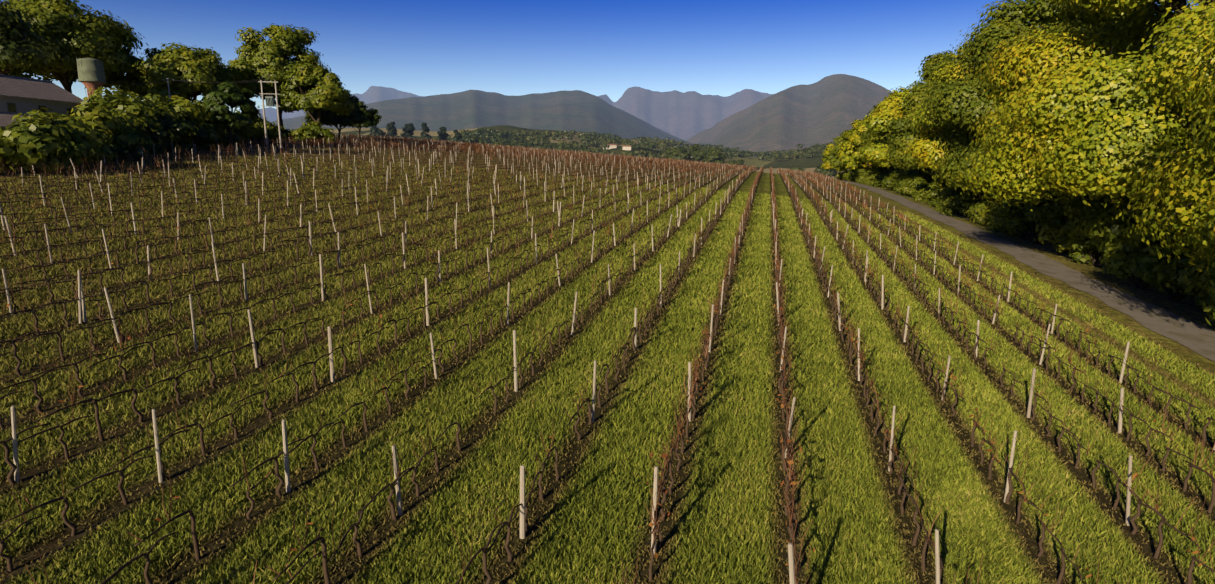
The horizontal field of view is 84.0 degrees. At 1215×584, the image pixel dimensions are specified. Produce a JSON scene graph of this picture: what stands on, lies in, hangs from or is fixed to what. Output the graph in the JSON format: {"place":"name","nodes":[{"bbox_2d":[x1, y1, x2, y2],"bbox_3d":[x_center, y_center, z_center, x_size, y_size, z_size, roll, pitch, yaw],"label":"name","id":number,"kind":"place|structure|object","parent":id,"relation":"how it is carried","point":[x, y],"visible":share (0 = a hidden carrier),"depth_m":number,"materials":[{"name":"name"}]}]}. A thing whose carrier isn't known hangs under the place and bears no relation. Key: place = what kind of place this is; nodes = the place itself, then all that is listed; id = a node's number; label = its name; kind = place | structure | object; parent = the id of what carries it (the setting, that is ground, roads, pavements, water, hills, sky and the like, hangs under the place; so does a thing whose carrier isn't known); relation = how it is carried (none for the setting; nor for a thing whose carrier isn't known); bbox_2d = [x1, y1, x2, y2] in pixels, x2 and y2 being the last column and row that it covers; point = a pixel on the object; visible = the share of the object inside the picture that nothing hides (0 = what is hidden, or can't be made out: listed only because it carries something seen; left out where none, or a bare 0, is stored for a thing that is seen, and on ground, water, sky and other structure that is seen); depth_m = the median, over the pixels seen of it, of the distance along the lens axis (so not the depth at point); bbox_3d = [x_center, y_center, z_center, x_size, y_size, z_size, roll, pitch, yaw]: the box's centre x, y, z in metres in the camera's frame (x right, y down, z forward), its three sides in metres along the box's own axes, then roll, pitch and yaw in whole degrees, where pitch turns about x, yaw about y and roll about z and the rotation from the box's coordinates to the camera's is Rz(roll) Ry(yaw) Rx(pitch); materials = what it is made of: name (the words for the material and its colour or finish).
{"place":"outdoors","nodes":[
{"label":"outdoors","id":0,"kind":"place"},
{"bbox_2d":[258,86,423,121],"bbox_3d":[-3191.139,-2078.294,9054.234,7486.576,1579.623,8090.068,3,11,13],"label":"mountain","id":1,"kind":"structure","parent":0,"point":[372,94],"depth_m":8643.06,"materials":[{"name":"grey stone"}]},
{"bbox_2d":[271,90,693,145],"bbox_3d":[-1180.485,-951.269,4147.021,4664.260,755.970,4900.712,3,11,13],"label":"mountain","id":2,"kind":"structure","parent":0,"point":[578,110],"depth_m":3711.85,"materials":[{"name":"grey stone"}]},
{"bbox_2d":[0,0,1198,112],"label":"sky","id":3,"kind":"structure","parent":0,"point":[724,48],"materials":[{"name":"blue"}]},
{"bbox_2d":[0,139,1214,583],"bbox_3d":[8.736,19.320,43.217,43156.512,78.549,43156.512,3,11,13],"label":"ground","id":4,"kind":"structure","parent":0,"point":[1182,309],"depth_m":21.04,"materials":[{"name":"green plant"}]},
{"bbox_2d":[0,111,32,130],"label":"farm annex","id":5,"kind":"object","parent":4,"relation":"on","point":[6,119],"visible":0.04,"depth_m":61.50,"materials":[{"name":"paint"}]},
{"bbox_2d":[0,0,59,79],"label":"farm tree","id":6,"kind":"object","parent":4,"relation":"on","point":[20,53],"visible":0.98,"depth_m":80.68,"materials":[{"name":"green plant"}]},
{"bbox_2d":[0,74,83,117],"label":"farmhouse","id":7,"kind":"object","parent":4,"relation":"on","point":[21,95],"visible":0.38,"depth_m":72.01,"materials":[{"name":"paint"}]},
{"bbox_2d":[0,0,148,92],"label":"farm tree","id":8,"kind":"object","parent":4,"relation":"on","point":[72,31],"visible":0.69,"depth_m":92.85,"materials":[{"name":"green plant"}]},
{"bbox_2d":[76,57,106,99],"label":"water tower","id":9,"kind":"structure","parent":4,"relation":"on","point":[91,73],"depth_m":81.22,"materials":[{"name":"green metal"}]},
{"bbox_2d":[102,50,143,90],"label":"farm tree","id":10,"kind":"object","parent":4,"relation":"on","point":[117,81],"visible":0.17,"depth_m":102.49,"materials":[{"name":"green plant"}]},
{"bbox_2d":[0,85,334,174],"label":"farm shrubs","id":11,"kind":"object","parent":4,"relation":"on","point":[90,127],"visible":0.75,"depth_m":63.24,"materials":[{"name":"green plant"}]},
{"bbox_2d":[120,42,246,102],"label":"farm tree","id":12,"kind":"object","parent":4,"relation":"on","point":[183,63],"visible":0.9,"depth_m":100.68,"materials":[{"name":"green plant"}]},
{"bbox_2d":[105,112,292,161],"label":"farm hedge","id":13,"kind":"object","parent":4,"relation":"on","point":[175,132],"visible":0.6,"depth_m":75.81,"materials":[{"name":"green plant"}]},
{"bbox_2d":[106,78,315,148],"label":"power poles","id":14,"kind":"object","parent":4,"relation":"on","point":[270,101],"visible":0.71,"depth_m":97.24,"materials":[{"name":"wood"}]},
{"bbox_2d":[202,82,259,151],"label":"farm tree","id":15,"kind":"object","parent":4,"relation":"on","point":[218,104],"visible":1,"depth_m":85.35,"materials":[{"name":"green plant"}]},
{"bbox_2d":[224,23,330,128],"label":"farm tree","id":16,"kind":"object","parent":4,"relation":"on","point":[263,59],"visible":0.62,"depth_m":113.98,"materials":[{"name":"green plant"}]},
{"bbox_2d":[274,63,355,145],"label":"farm tree","id":17,"kind":"object","parent":4,"relation":"on","point":[329,92],"visible":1,"depth_m":112.99,"materials":[{"name":"green plant"}]},
{"bbox_2d":[302,90,368,139],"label":"farm tree","id":18,"kind":"object","parent":4,"relation":"on","point":[331,118],"visible":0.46,"depth_m":134.90,"materials":[{"name":"green plant"}]},
{"bbox_2d":[341,101,381,141],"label":"farm tree","id":19,"kind":"object","parent":4,"relation":"on","point":[373,116],"visible":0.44,"depth_m":153.13,"materials":[{"name":"green plant"}]},
{"bbox_2d":[368,125,385,137],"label":"tree","id":20,"kind":"object","parent":4,"relation":"on","point":[374,130],"visible":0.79,"depth_m":298.90,"materials":[{"name":"green plant"}]},
{"bbox_2d":[386,122,398,138],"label":"tree","id":21,"kind":"object","parent":4,"relation":"on","point":[391,127],"visible":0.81,"depth_m":305.27,"materials":[{"name":"green plant"}]},
{"bbox_2d":[400,123,415,142],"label":"tree","id":22,"kind":"object","parent":4,"relation":"on","point":[408,129],"visible":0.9,"depth_m":312.04,"materials":[{"name":"green plant"}]},
{"bbox_2d":[420,122,431,139],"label":"tree","id":23,"kind":"object","parent":4,"relation":"on","point":[424,134],"visible":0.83,"depth_m":309.65,"materials":[{"name":"green plant"}]},
{"bbox_2d":[437,127,447,141],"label":"tree","id":24,"kind":"object","parent":4,"relation":"on","point":[442,134],"visible":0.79,"depth_m":321.23,"materials":[{"name":"green plant"}]},
{"bbox_2d":[449,129,464,142],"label":"tree","id":25,"kind":"object","parent":4,"relation":"on","point":[457,137],"visible":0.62,"depth_m":320.76,"materials":[{"name":"green plant"}]},
{"bbox_2d":[466,137,484,143],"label":"bush","id":26,"kind":"object","parent":4,"relation":"on","point":[476,140],"visible":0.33,"depth_m":333.44,"materials":[{"name":"green plant"}]},
{"bbox_2d":[492,141,504,146],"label":"bush","id":27,"kind":"object","parent":4,"relation":"on","point":[501,143],"visible":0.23,"depth_m":345.55,"materials":[{"name":"green plant"}]},
{"bbox_2d":[0,153,1214,583],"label":"grass tufts","id":28,"kind":"object","parent":4,"relation":"on","point":[600,557],"visible":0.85,"depth_m":18.91,"materials":[{"name":"green plant"}]},
{"bbox_2d":[0,133,1214,583],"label":"vines","id":29,"kind":"object","parent":4,"relation":"on","point":[642,161],"visible":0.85,"depth_m":27.37,"materials":[{"name":"brown wood"}]},
{"bbox_2d":[0,133,1214,583],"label":"vineyard posts","id":30,"kind":"object","parent":4,"relation":"on","point":[396,475],"visible":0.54,"depth_m":28.29,"materials":[{"name":"beige wood"}]},
{"bbox_2d":[665,147,689,160],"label":"tree","id":31,"kind":"object","parent":4,"relation":"on","point":[673,153],"visible":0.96,"depth_m":289.03,"materials":[{"name":"green plant"}]},
{"bbox_2d":[686,144,706,162],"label":"tree","id":32,"kind":"object","parent":4,"relation":"on","point":[695,154],"visible":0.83,"depth_m":298.18,"materials":[{"name":"green plant"}]},
{"bbox_2d":[703,148,727,163],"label":"tree","id":33,"kind":"object","parent":4,"relation":"on","point":[714,156],"visible":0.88,"depth_m":293.02,"materials":[{"name":"green plant"}]},
{"bbox_2d":[726,159,743,166],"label":"bush","id":34,"kind":"object","parent":4,"relation":"on","point":[735,162],"visible":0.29,"depth_m":317.10,"materials":[{"name":"green plant"}]},
{"bbox_2d":[789,166,805,172],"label":"bush","id":35,"kind":"object","parent":4,"relation":"on","point":[796,168],"visible":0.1,"depth_m":309.03,"materials":[{"name":"green plant"}]},
{"bbox_2d":[814,163,837,176],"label":"bush","id":36,"kind":"object","parent":4,"relation":"on","point":[828,172],"visible":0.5,"depth_m":278.32,"materials":[{"name":"green plant"}]},
{"bbox_2d":[820,142,850,172],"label":"oak tree","id":37,"kind":"object","parent":4,"relation":"on","point":[826,165],"visible":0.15,"depth_m":254.67,"materials":[{"name":"yellow plant"}]},
{"bbox_2d":[824,129,852,170],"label":"oak tree","id":38,"kind":"object","parent":4,"relation":"on","point":[834,161],"visible":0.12,"depth_m":230.15,"materials":[{"name":"green plant"}]},
{"bbox_2d":[839,118,866,169],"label":"oak tree","id":39,"kind":"object","parent":4,"relation":"on","point":[855,124],"visible":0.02,"depth_m":209.25,"materials":[{"name":"green plant"}]},
{"bbox_2d":[835,114,892,169],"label":"oak tree","id":40,"kind":"object","parent":4,"relation":"on","point":[847,153],"visible":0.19,"depth_m":188.86,"materials":[{"name":"yellow plant"}]},
{"bbox_2d":[857,98,904,169],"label":"oak tree","id":41,"kind":"object","parent":4,"relation":"on","point":[865,135],"visible":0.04,"depth_m":166.59,"materials":[{"name":"green plant"}]},
{"bbox_2d":[855,80,928,171],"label":"oak tree","id":42,"kind":"object","parent":4,"relation":"on","point":[883,113],"visible":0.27,"depth_m":140.22,"materials":[{"name":"yellow plant"}]},
{"bbox_2d":[882,50,956,170],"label":"oak tree","id":43,"kind":"object","parent":4,"relation":"on","point":[900,132],"visible":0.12,"depth_m":118.09,"materials":[{"name":"green plant"}]},
{"bbox_2d":[899,35,989,188],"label":"oak tree","id":44,"kind":"object","parent":4,"relation":"on","point":[924,150],"visible":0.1,"depth_m":97.28,"materials":[{"name":"green plant"}]},
{"bbox_2d":[834,167,1214,324],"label":"oak undergrowth","id":45,"kind":"object","parent":4,"relation":"on","point":[1087,233],"visible":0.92,"depth_m":53.81,"materials":[{"name":"green plant"}]},
{"bbox_2d":[865,165,1202,292],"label":"bushes","id":46,"kind":"object","parent":4,"relation":"on","point":[925,174],"visible":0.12,"depth_m":99.31,"materials":[{"name":"green plant"}]},
{"bbox_2d":[913,0,1189,198],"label":"oak tree","id":47,"kind":"object","parent":4,"relation":"on","point":[951,106],"visible":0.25,"depth_m":69.02,"materials":[{"name":"green plant"}]},
{"bbox_2d":[945,0,1214,210],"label":"oak tree","id":48,"kind":"object","parent":4,"relation":"on","point":[1090,120],"visible":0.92,"depth_m":42.97,"materials":[{"name":"green plant"}]},
{"bbox_2d":[1104,0,1214,289],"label":"oak tree","id":49,"kind":"object","parent":4,"relation":"on","point":[1196,186],"visible":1,"depth_m":29.93,"materials":[{"name":"green plant"}]},
{"bbox_2d":[0,144,1214,583],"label":"vineyard wires","id":50,"kind":"object","parent":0,"point":[464,332],"visible":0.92,"depth_m":20.89,"materials":[{"name":"grey metal"}]},
{"bbox_2d":[597,86,772,140],"bbox_3d":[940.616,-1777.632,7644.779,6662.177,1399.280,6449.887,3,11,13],"label":"mountain","id":51,"kind":"structure","parent":0,"point":[685,116],"depth_m":7056.27,"materials":[{"name":"grey stone"}]},
{"bbox_2d":[330,125,1070,182],"bbox_3d":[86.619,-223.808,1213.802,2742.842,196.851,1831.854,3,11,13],"label":"hills","id":52,"kind":"structure","parent":0,"point":[807,164],"depth_m":1226.74,"materials":[{"name":"green plant"}]},
{"bbox_2d":[603,144,616,149],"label":"farmhouse","id":53,"kind":"object","parent":52,"relation":"on","point":[612,146],"visible":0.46,"depth_m":1113.88,"materials":[{"name":"beige"}]},
{"bbox_2d":[622,145,630,149],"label":"farmhouse","id":54,"kind":"object","parent":52,"relation":"on","point":[626,147],"visible":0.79,"depth_m":1070.88,"materials":[{"name":"beige"}]},
{"bbox_2d":[432,127,835,160],"bbox_3d":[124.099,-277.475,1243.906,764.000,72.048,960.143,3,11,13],"label":"forest","id":55,"kind":"object","parent":52,"relation":"on","point":[536,139],"visible":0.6,"depth_m":1177.85,"materials":[{"name":"green plant"}]},
{"bbox_2d":[686,74,892,156],"bbox_3d":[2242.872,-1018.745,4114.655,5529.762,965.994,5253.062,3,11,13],"label":"mountain","id":56,"kind":"structure","parent":0,"point":[827,109],"depth_m":3888.19,"materials":[{"name":"grey stone"}]},
{"bbox_2d":[839,180,1214,361],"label":"track road","id":57,"kind":"structure","parent":0,"point":[1197,338],"depth_m":43.19,"materials":[{"name":"grey gravel"}]}
]}

